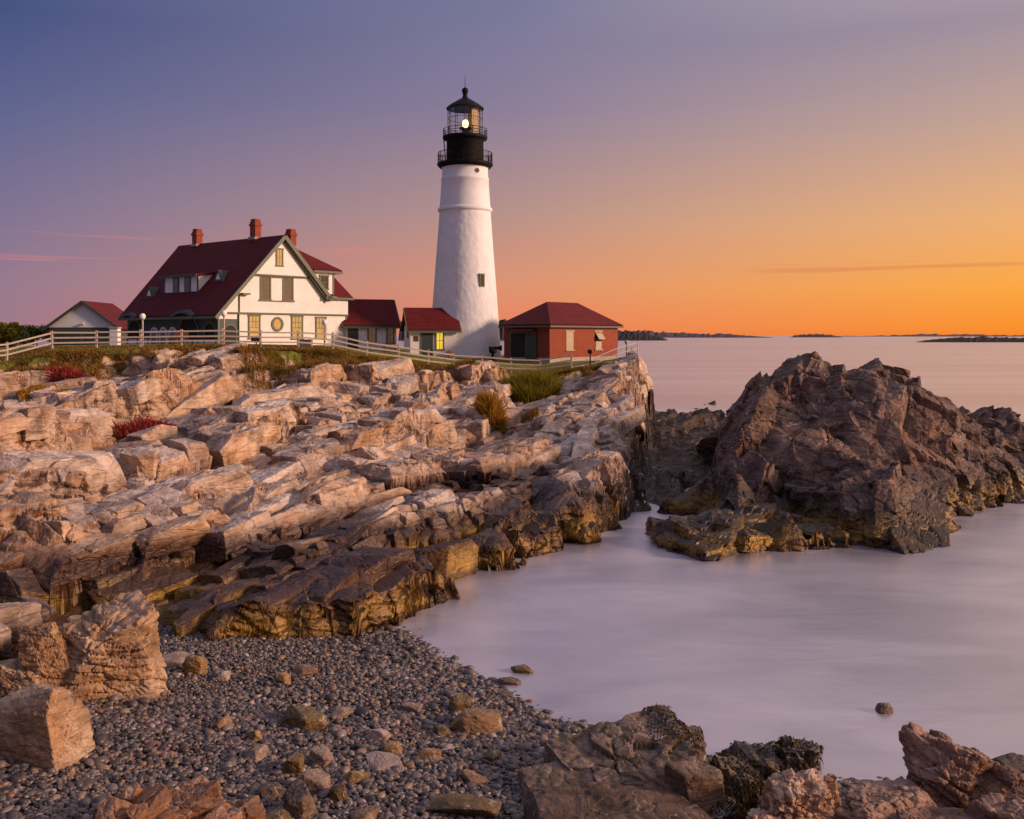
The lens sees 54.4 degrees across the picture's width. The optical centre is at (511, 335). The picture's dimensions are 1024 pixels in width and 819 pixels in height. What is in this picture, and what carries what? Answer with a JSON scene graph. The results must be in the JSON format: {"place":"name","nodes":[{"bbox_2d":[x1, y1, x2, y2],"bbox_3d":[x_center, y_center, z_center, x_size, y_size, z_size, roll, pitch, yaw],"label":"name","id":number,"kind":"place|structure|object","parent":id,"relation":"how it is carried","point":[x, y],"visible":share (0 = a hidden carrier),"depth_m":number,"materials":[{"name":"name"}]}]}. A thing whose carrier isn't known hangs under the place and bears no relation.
{"place":"outdoors","nodes":[
{"label":"outdoors","id":0,"kind":"place"},
{"bbox_2d":[111,428,122,440],"bbox_3d":[-19.493,4.796,47.989,1.687,1.246,1.441,0,0,-20],"label":"grass tuft","id":1,"kind":"object","parent":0,"point":[114,432],"visible":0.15,"depth_m":47.88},
{"bbox_2d":[0,342,621,389],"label":"lawn","id":2,"kind":"structure","parent":0,"point":[294,357],"depth_m":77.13,"materials":[{"name":"green plant"}]},
{"bbox_2d":[0,322,22,346],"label":"tree","id":3,"kind":"object","parent":2,"relation":"on","point":[8,332],"visible":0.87,"depth_m":94.65,"materials":[{"name":"green plant"}]},
{"bbox_2d":[41,301,126,345],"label":"shed","id":4,"kind":"structure","parent":2,"relation":"on","point":[84,316],"depth_m":104.21,"materials":[{"name":"white paint"}]},
{"bbox_2d":[59,333,80,344],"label":"garage door","id":5,"kind":"structure","parent":4,"relation":"in","point":[60,334],"depth_m":104.11,"materials":[{"name":"wood"}]},
{"bbox_2d":[86,333,107,344],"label":"garage door","id":6,"kind":"structure","parent":4,"relation":"in","point":[87,334],"depth_m":104.29,"materials":[{"name":"wood"}]},
{"bbox_2d":[108,327,121,345],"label":"gate pillar","id":7,"kind":"structure","parent":2,"relation":"on","point":[115,334],"depth_m":72.20,"materials":[{"name":"white paint"}]},
{"bbox_2d":[140,313,145,345],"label":"lamp post","id":8,"kind":"object","parent":2,"relation":"on","point":[142,316],"visible":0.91,"depth_m":70.14,"materials":[{"name":"white metal"}]},
{"bbox_2d":[171,332,179,343],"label":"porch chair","id":9,"kind":"object","parent":2,"relation":"on","point":[177,334],"visible":0.62,"depth_m":82.49,"materials":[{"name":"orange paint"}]},
{"bbox_2d":[179,332,188,343],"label":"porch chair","id":10,"kind":"object","parent":2,"relation":"on","point":[185,334],"visible":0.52,"depth_m":81.71,"materials":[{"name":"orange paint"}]},
{"bbox_2d":[221,310,226,344],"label":"lamp post","id":11,"kind":"object","parent":2,"relation":"on","point":[223,313],"visible":0.89,"depth_m":71.14,"materials":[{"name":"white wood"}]},
{"bbox_2d":[118,219,353,346],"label":"keepers house","id":12,"kind":"structure","parent":2,"relation":"on","point":[255,281],"depth_m":85.62,"materials":[{"name":"white"}]},
{"bbox_2d":[150,327,158,343],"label":"arched window","id":13,"kind":"structure","parent":12,"relation":"in","point":[153,328],"depth_m":86.29,"materials":[{"name":"glass"}]},
{"bbox_2d":[159,327,167,343],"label":"arched window","id":14,"kind":"structure","parent":12,"relation":"in","point":[162,328],"depth_m":85.37,"materials":[{"name":"glass"}]},
{"bbox_2d":[168,327,176,343],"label":"arched window","id":15,"kind":"structure","parent":12,"relation":"in","point":[172,328],"depth_m":84.52,"materials":[{"name":"glass"}]},
{"bbox_2d":[247,315,260,338],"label":"window","id":16,"kind":"structure","parent":12,"relation":"in","point":[254,321],"depth_m":82.84,"materials":[{"name":"yellow"}]},
{"bbox_2d":[259,275,271,299],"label":"window","id":17,"kind":"structure","parent":12,"relation":"in","point":[265,282],"depth_m":83.62,"materials":[{"name":"brown"}]},
{"bbox_2d":[271,317,283,330],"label":"oval window","id":18,"kind":"structure","parent":12,"relation":"in","point":[277,324],"depth_m":84.68,"materials":[{"name":"yellow"}]},
{"bbox_2d":[275,248,283,266],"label":"window","id":19,"kind":"structure","parent":12,"relation":"in","point":[279,252],"depth_m":84.56,"materials":[{"name":"yellow"}]},
{"bbox_2d":[282,276,294,300],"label":"window","id":20,"kind":"structure","parent":12,"relation":"in","point":[287,283],"depth_m":85.35,"materials":[{"name":"brown"}]},
{"bbox_2d":[291,315,303,338],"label":"window","id":21,"kind":"structure","parent":12,"relation":"in","point":[296,320],"depth_m":86.21,"materials":[{"name":"yellow"}]},
{"bbox_2d":[315,316,326,338],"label":"window","id":22,"kind":"structure","parent":12,"relation":"in","point":[319,328],"depth_m":88.14,"materials":[{"name":"yellow"}]},
{"bbox_2d":[319,275,329,289],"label":"window","id":23,"kind":"structure","parent":12,"relation":"in","point":[324,279],"depth_m":88.38,"materials":[{"name":"grey glass"}]},
{"bbox_2d":[265,350,286,365],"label":"grass tuft","id":24,"kind":"object","parent":2,"relation":"on","point":[272,354],"visible":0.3,"depth_m":67.94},
{"bbox_2d":[0,328,571,373],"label":"rail fence","id":25,"kind":"object","parent":2,"relation":"on","point":[181,340],"visible":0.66,"depth_m":70.81,"materials":[{"name":"white wood"}]},
{"bbox_2d":[299,339,313,345],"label":"utility box","id":26,"kind":"object","parent":2,"relation":"on","point":[305,340],"visible":0.56,"depth_m":73.70,"materials":[{"name":"grey metal"}]},
{"bbox_2d":[322,319,326,347],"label":"lamp post","id":27,"kind":"object","parent":2,"relation":"on","point":[324,322],"visible":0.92,"depth_m":73.33,"materials":[{"name":"white metal"}]},
{"bbox_2d":[341,299,400,350],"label":"passage wing","id":28,"kind":"structure","parent":2,"relation":"on","point":[374,320],"depth_m":91.42,"materials":[{"name":"red"}]},
{"bbox_2d":[348,328,357,348],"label":"door","id":29,"kind":"structure","parent":28,"relation":"in","point":[352,332],"depth_m":90.37,"materials":[{"name":"wood"}]},
{"bbox_2d":[367,329,376,342],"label":"window","id":30,"kind":"structure","parent":28,"relation":"in","point":[371,333],"depth_m":91.03,"materials":[{"name":"brown"}]},
{"bbox_2d":[386,329,393,342],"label":"window","id":31,"kind":"structure","parent":28,"relation":"in","point":[389,332],"depth_m":91.58,"materials":[{"name":"brown"}]},
{"bbox_2d":[400,308,461,357],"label":"small house","id":32,"kind":"structure","parent":2,"relation":"on","point":[434,329],"depth_m":87.96,"materials":[{"name":"white"}]},
{"bbox_2d":[421,333,432,355],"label":"door","id":33,"kind":"structure","parent":32,"relation":"in","point":[426,338],"depth_m":87.52,"materials":[{"name":"wood"}]},
{"bbox_2d":[434,333,444,349],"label":"window","id":34,"kind":"structure","parent":32,"relation":"in","point":[439,337],"depth_m":87.84,"materials":[{"name":"yellow"}]},
{"bbox_2d":[432,87,500,358],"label":"lighthouse","id":35,"kind":"object","parent":2,"relation":"on","point":[465,293],"visible":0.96,"depth_m":89.89,"materials":[{"name":"white paint"}]},
{"bbox_2d":[479,273,484,286],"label":"slit window","id":36,"kind":"structure","parent":35,"relation":"in","point":[481,276],"depth_m":89.53,"materials":[{"name":"brown glass"}]},
{"bbox_2d":[489,345,501,361],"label":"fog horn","id":37,"kind":"object","parent":2,"relation":"on","point":[492,350],"visible":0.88,"depth_m":83.35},
{"bbox_2d":[498,302,623,363],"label":"brick building","id":38,"kind":"structure","parent":2,"relation":"on","point":[546,330],"depth_m":87.61,"materials":[{"name":"brick"}]},
{"bbox_2d":[510,331,525,358],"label":"doorway","id":39,"kind":"structure","parent":38,"relation":"in","point":[517,342],"depth_m":87.16,"materials":[{"name":"wood"}]},
{"bbox_2d":[526,331,536,359],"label":"open door","id":40,"kind":"structure","parent":38,"relation":"in","point":[531,336],"depth_m":86.08,"materials":[{"name":"wood"}]},
{"bbox_2d":[565,330,574,350],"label":"shuttered window","id":41,"kind":"structure","parent":38,"relation":"in","point":[569,333],"depth_m":87.14,"materials":[{"name":"wood"}]},
{"bbox_2d":[594,330,604,349],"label":"shuttered window","id":42,"kind":"structure","parent":38,"relation":"in","point":[599,336],"depth_m":90.43,"materials":[{"name":"wood"}]},
{"bbox_2d":[572,342,637,367],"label":"fence","id":43,"kind":"object","parent":2,"relation":"on","point":[574,362],"visible":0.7,"depth_m":81.07,"materials":[{"name":"wood"}]},
{"bbox_2d":[0,342,726,660],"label":"rocky headland","id":44,"kind":"structure","parent":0,"point":[326,499],"depth_m":38.19,"materials":[{"name":"stone"}]},
{"bbox_2d":[15,383,70,400],"bbox_3d":[-23.633,2.936,50.068,2.760,1.161,1.980,0,0,0],"label":"grass tuft","id":45,"kind":"object","parent":44,"relation":"on","point":[22,392],"visible":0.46,"depth_m":49.82,"materials":[{"name":"plant"}]},
{"bbox_2d":[41,361,87,382],"bbox_3d":[-25.928,2.487,58.023,2.804,2.027,2.803,0,0,40],"label":"shrub","id":46,"kind":"object","parent":44,"relation":"on","point":[70,373],"visible":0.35,"depth_m":57.58,"materials":[{"name":"red plant"}]},
{"bbox_2d":[109,415,178,439],"bbox_3d":[-18.363,4.717,49.041,3.948,1.438,3.155,0,0,0],"label":"shrub","id":47,"kind":"object","parent":44,"relation":"on","point":[134,426],"visible":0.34,"depth_m":48.80,"materials":[{"name":"red plant"}]},
{"bbox_2d":[470,386,512,428],"bbox_3d":[-1.292,4.217,58.377,2.651,2.545,2.842,0,0,0],"label":"grass bush","id":48,"kind":"object","parent":44,"relation":"on","point":[486,401],"visible":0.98,"depth_m":58.09,"materials":[{"name":"plant"}]},
{"bbox_2d":[496,425,509,432],"bbox_3d":[-0.565,5.423,58.008,0.862,0.533,0.636,0,0,0],"label":"grass tuft","id":49,"kind":"object","parent":44,"relation":"on","point":[501,428],"visible":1,"depth_m":57.87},
{"bbox_2d":[520,407,539,422],"bbox_3d":[1.044,4.641,57.506,1.295,1.065,1.013,0,0,0],"label":"grass tuft","id":50,"kind":"object","parent":44,"relation":"on","point":[529,415],"visible":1,"depth_m":57.37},
{"bbox_2d":[494,360,566,403],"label":"grass bush","id":51,"kind":"object","parent":44,"relation":"on","point":[532,386],"visible":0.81,"depth_m":67.80,"materials":[{"name":"plant"}]},
{"bbox_2d":[580,370,595,376],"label":"grass tuft","id":52,"kind":"object","parent":44,"relation":"on","point":[588,372],"visible":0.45,"depth_m":74.83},
{"bbox_2d":[0,624,889,818],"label":"beach","id":53,"kind":"structure","parent":0,"point":[242,766],"depth_m":18.84,"materials":[{"name":"gravel"}]},
{"bbox_2d":[0,683,94,774],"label":"boulder","id":54,"kind":"object","parent":53,"relation":"on","point":[43,726],"visible":0.94,"depth_m":16.46,"materials":[{"name":"stone"}]},
{"bbox_2d":[66,768,75,780],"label":"beach stone","id":55,"kind":"object","parent":53,"relation":"on","point":[71,772],"visible":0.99,"depth_m":16.06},
{"bbox_2d":[63,615,80,623],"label":"beach stone","id":56,"kind":"object","parent":53,"relation":"on","point":[70,618],"visible":0.09,"depth_m":25.37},
{"bbox_2d":[0,589,170,701],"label":"boulder","id":57,"kind":"object","parent":53,"relation":"on","point":[106,650],"visible":0.77,"depth_m":19.80,"materials":[{"name":"stone"}]},
{"bbox_2d":[162,651,189,668],"bbox_3d":[-7.720,7.307,22.336,0.986,0.285,0.658,0,0,-21],"label":"beach stone","id":58,"kind":"object","parent":53,"relation":"on","point":[176,659],"visible":0.44,"depth_m":22.27,"materials":[{"name":"stone"}]},
{"bbox_2d":[92,774,265,818],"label":"rubble outcrop","id":59,"kind":"object","parent":53,"relation":"on","point":[199,796],"visible":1,"depth_m":14.35,"materials":[{"name":"stone"}]},
{"bbox_2d":[213,715,232,728],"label":"beach stone","id":60,"kind":"object","parent":53,"relation":"on","point":[220,723],"visible":0.83,"depth_m":18.77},
{"bbox_2d":[217,670,230,680],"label":"beach stone","id":61,"kind":"object","parent":53,"relation":"on","point":[223,675],"visible":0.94,"depth_m":21.61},
{"bbox_2d":[247,730,261,741],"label":"beach stone","id":62,"kind":"object","parent":53,"relation":"on","point":[255,735],"visible":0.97,"depth_m":18.31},
{"bbox_2d":[246,744,270,763],"bbox_3d":[-4.464,7.362,17.534,0.284,0.216,0.494,0,0,25],"label":"beach stone","id":63,"kind":"object","parent":53,"relation":"on","point":[257,752],"visible":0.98,"depth_m":17.45,"materials":[{"name":"stone"}]},
{"bbox_2d":[259,782,284,798],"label":"beach stone","id":64,"kind":"object","parent":53,"relation":"on","point":[269,790],"visible":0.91,"depth_m":15.80,"materials":[{"name":"stone"}]},
{"bbox_2d":[265,805,290,818],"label":"beach stone","id":65,"kind":"object","parent":53,"relation":"on","point":[281,812],"visible":0.98,"depth_m":14.97,"materials":[{"name":"stone"}]},
{"bbox_2d":[276,672,290,686],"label":"beach stone","id":66,"kind":"object","parent":53,"relation":"on","point":[284,677],"visible":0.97,"depth_m":21.63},
{"bbox_2d":[282,752,303,773],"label":"beach stone","id":67,"kind":"object","parent":53,"relation":"on","point":[294,763],"visible":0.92,"depth_m":16.82,"materials":[{"name":"stone"}]},
{"bbox_2d":[283,779,316,818],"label":"beach stone","id":68,"kind":"object","parent":53,"relation":"on","point":[298,801],"visible":0.91,"depth_m":15.16,"materials":[{"name":"stone"}]},
{"bbox_2d":[282,705,326,730],"bbox_3d":[-4.042,7.463,19.338,0.944,0.478,0.570,0,0,34],"label":"beach stone","id":69,"kind":"object","parent":53,"relation":"on","point":[301,717],"visible":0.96,"depth_m":19.14,"materials":[{"name":"stone"}]},
{"bbox_2d":[294,664,316,674],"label":"beach stone","id":70,"kind":"object","parent":53,"relation":"on","point":[302,669],"visible":0.98,"depth_m":22.40,"materials":[{"name":"stone"}]},
{"bbox_2d":[299,768,330,793],"bbox_3d":[-3.238,7.290,16.270,0.539,0.398,0.378,0,0,0],"label":"beach stone","id":71,"kind":"object","parent":53,"relation":"on","point":[316,780],"visible":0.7,"depth_m":16.14,"materials":[{"name":"stone"}]},
{"bbox_2d":[308,744,333,768],"bbox_3d":[-3.373,7.377,17.427,0.495,0.354,0.317,0,0,22],"label":"beach stone","id":72,"kind":"object","parent":53,"relation":"on","point":[321,755],"visible":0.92,"depth_m":17.34,"materials":[{"name":"stone"}]},
{"bbox_2d":[329,782,347,803],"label":"beach stone","id":73,"kind":"object","parent":53,"relation":"on","point":[337,791],"visible":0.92,"depth_m":15.84,"materials":[{"name":"stone"}]},
{"bbox_2d":[329,706,353,718],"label":"beach stone","id":74,"kind":"object","parent":53,"relation":"on","point":[340,711],"visible":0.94,"depth_m":19.97,"materials":[{"name":"stone"}]},
{"bbox_2d":[346,770,370,782],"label":"beach stone","id":75,"kind":"object","parent":53,"relation":"on","point":[354,776],"visible":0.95,"depth_m":16.70,"materials":[{"name":"stone"}]},
{"bbox_2d":[351,805,379,818],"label":"beach stone","id":76,"kind":"object","parent":53,"relation":"on","point":[369,812],"visible":1,"depth_m":15.26,"materials":[{"name":"stone"}]},
{"bbox_2d":[364,728,390,740],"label":"beach stone","id":77,"kind":"object","parent":53,"relation":"on","point":[378,734],"visible":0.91,"depth_m":18.80,"materials":[{"name":"stone"}]},
{"bbox_2d":[366,751,403,773],"bbox_3d":[-2.237,7.533,17.536,0.560,0.145,0.894,0,0,-20],"label":"beach stone","id":78,"kind":"object","parent":53,"relation":"on","point":[385,760],"visible":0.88,"depth_m":17.56,"materials":[{"name":"stone"}]},
{"bbox_2d":[382,741,402,753],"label":"beach stone","id":79,"kind":"object","parent":53,"relation":"on","point":[393,747],"visible":0.89,"depth_m":18.11,"materials":[{"name":"stone"}]},
{"bbox_2d":[399,702,422,712],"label":"beach stone","id":80,"kind":"object","parent":53,"relation":"on","point":[410,706],"visible":0.91,"depth_m":20.55,"materials":[{"name":"stone"}]},
{"bbox_2d":[416,748,440,761],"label":"beach stone","id":81,"kind":"object","parent":53,"relation":"on","point":[430,754],"visible":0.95,"depth_m":17.93,"materials":[{"name":"stone"}]},
{"bbox_2d":[434,724,449,736],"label":"beach stone","id":82,"kind":"object","parent":53,"relation":"on","point":[442,730],"visible":0.91,"depth_m":19.29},
{"bbox_2d":[449,693,471,712],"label":"beach stone","id":83,"kind":"object","parent":53,"relation":"on","point":[461,701],"visible":0.77,"depth_m":20.74,"materials":[{"name":"stone"}]},
{"bbox_2d":[425,793,501,817],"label":"beach stone","id":84,"kind":"object","parent":53,"relation":"on","point":[470,805],"visible":0.94,"depth_m":15.56,"materials":[{"name":"stone"}]},
{"bbox_2d":[458,769,488,784],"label":"beach stone","id":85,"kind":"object","parent":53,"relation":"on","point":[469,775],"visible":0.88,"depth_m":17.00,"materials":[{"name":"stone"}]},
{"bbox_2d":[449,707,502,734],"bbox_3d":[-0.707,7.707,19.758,1.115,0.580,0.679,0,0,0],"label":"beach stone","id":86,"kind":"object","parent":53,"relation":"on","point":[472,720],"visible":0.86,"depth_m":19.53,"materials":[{"name":"stone"}]},
{"bbox_2d":[484,749,501,761],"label":"beach stone","id":87,"kind":"object","parent":53,"relation":"on","point":[491,755],"visible":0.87,"depth_m":18.13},
{"bbox_2d":[517,703,724,818],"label":"slab outcrop","id":88,"kind":"object","parent":53,"relation":"on","point":[649,762],"visible":1,"depth_m":16.44,"materials":[{"name":"stone"}]},
{"bbox_2d":[707,754,764,818],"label":"weedy rock","id":89,"kind":"object","parent":53,"relation":"on","point":[743,783],"visible":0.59,"depth_m":16.41,"materials":[{"name":"stone"}]},
{"bbox_2d":[718,735,823,778],"bbox_3d":[4.760,7.799,18.510,2.081,0.892,1.620,0,0,0],"label":"weedy rock","id":90,"kind":"object","parent":53,"relation":"on","point":[780,755],"visible":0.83,"depth_m":18.10,"materials":[{"name":"stone"}]},
{"bbox_2d":[991,753,1023,772],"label":"rock","id":91,"kind":"object","parent":53,"relation":"on","point":[1015,761],"visible":0.38,"depth_m":18.08,"materials":[{"name":"stone"}]},
{"bbox_2d":[0,0,1023,335],"label":"sky","id":92,"kind":"structure","parent":0,"point":[735,167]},
{"bbox_2d":[38,336,1023,780],"bbox_3d":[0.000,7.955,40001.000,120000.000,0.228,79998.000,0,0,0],"label":"sea","id":93,"kind":"structure","parent":0,"point":[830,650],"depth_m":27.76,"materials":[{"name":"liquid"}]},
{"bbox_2d":[497,690,513,696],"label":"sea stone","id":94,"kind":"object","parent":93,"relation":"in","point":[507,693],"visible":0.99,"depth_m":22.13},
{"bbox_2d":[498,677,520,684],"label":"sea stone","id":95,"kind":"object","parent":93,"relation":"in","point":[508,681],"visible":1,"depth_m":22.80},
{"bbox_2d":[511,664,532,673],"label":"sea stone","id":96,"kind":"object","parent":93,"relation":"in","point":[524,668],"visible":1,"depth_m":23.61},
{"bbox_2d":[645,516,663,531],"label":"islet block","id":97,"kind":"structure","parent":93,"relation":"in","point":[651,522],"depth_m":40.50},
{"bbox_2d":[644,515,699,551],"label":"islet block","id":98,"kind":"structure","parent":93,"relation":"in","point":[682,526],"depth_m":38.11,"materials":[{"name":"stone"}]},
{"bbox_2d":[736,528,773,552],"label":"islet block","id":99,"kind":"structure","parent":93,"relation":"in","point":[751,541],"depth_m":36.63,"materials":[{"name":"stone"}]},
{"bbox_2d":[746,768,841,818],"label":"jagged rock","id":100,"kind":"object","parent":93,"relation":"in","point":[812,793],"visible":1,"depth_m":15.18,"materials":[{"name":"stone"}]},
{"bbox_2d":[774,509,816,524],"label":"islet block","id":101,"kind":"structure","parent":93,"relation":"in","point":[800,518],"depth_m":40.18,"materials":[{"name":"stone"}]},
{"bbox_2d":[644,351,1023,561],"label":"rock islet","id":102,"kind":"object","parent":93,"relation":"in","point":[876,453],"visible":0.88,"depth_m":45.06,"materials":[{"name":"stone"}]},
{"bbox_2d":[833,721,1023,818],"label":"rock outcrop","id":103,"kind":"object","parent":93,"relation":"in","point":[947,777],"visible":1,"depth_m":15.79,"materials":[{"name":"stone"}]},
{"bbox_2d":[951,502,956,516],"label":"islet block","id":104,"kind":"structure","parent":93,"relation":"in","point":[954,510],"depth_m":44.02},
{"bbox_2d":[398,319,667,340],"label":"island","id":105,"kind":"structure","parent":0,"point":[625,335],"depth_m":1605.28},
{"bbox_2d":[623,330,773,337],"bbox_3d":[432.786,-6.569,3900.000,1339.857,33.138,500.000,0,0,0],"label":"island","id":106,"kind":"structure","parent":0,"point":[662,334],"depth_m":3719.16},
{"bbox_2d":[792,333,839,336],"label":"island","id":107,"kind":"structure","parent":0,"point":[813,335],"depth_m":4266.11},
{"bbox_2d":[840,333,1023,336],"bbox_3d":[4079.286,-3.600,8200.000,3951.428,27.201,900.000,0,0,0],"label":"island","id":108,"kind":"structure","parent":0,"point":[951,335],"depth_m":7836.59,"materials":[{"name":"plant"}]},
{"bbox_2d":[918,336,1023,341],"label":"island","id":109,"kind":"structure","parent":0,"point":[982,339],"depth_m":1194.48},
{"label":"meadow","id":110,"kind":"structure","parent":0,"visible":0},
{"bbox_2d":[16,325,33,345],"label":"tree","id":111,"kind":"object","parent":110,"relation":"on","point":[23,334],"visible":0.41,"depth_m":228.97,"materials":[{"name":"green plant"}]},
{"bbox_2d":[23,324,48,345],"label":"tree","id":112,"kind":"object","parent":110,"relation":"on","point":[33,331],"visible":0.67,"depth_m":238.19,"materials":[{"name":"green plant"}]}
]}

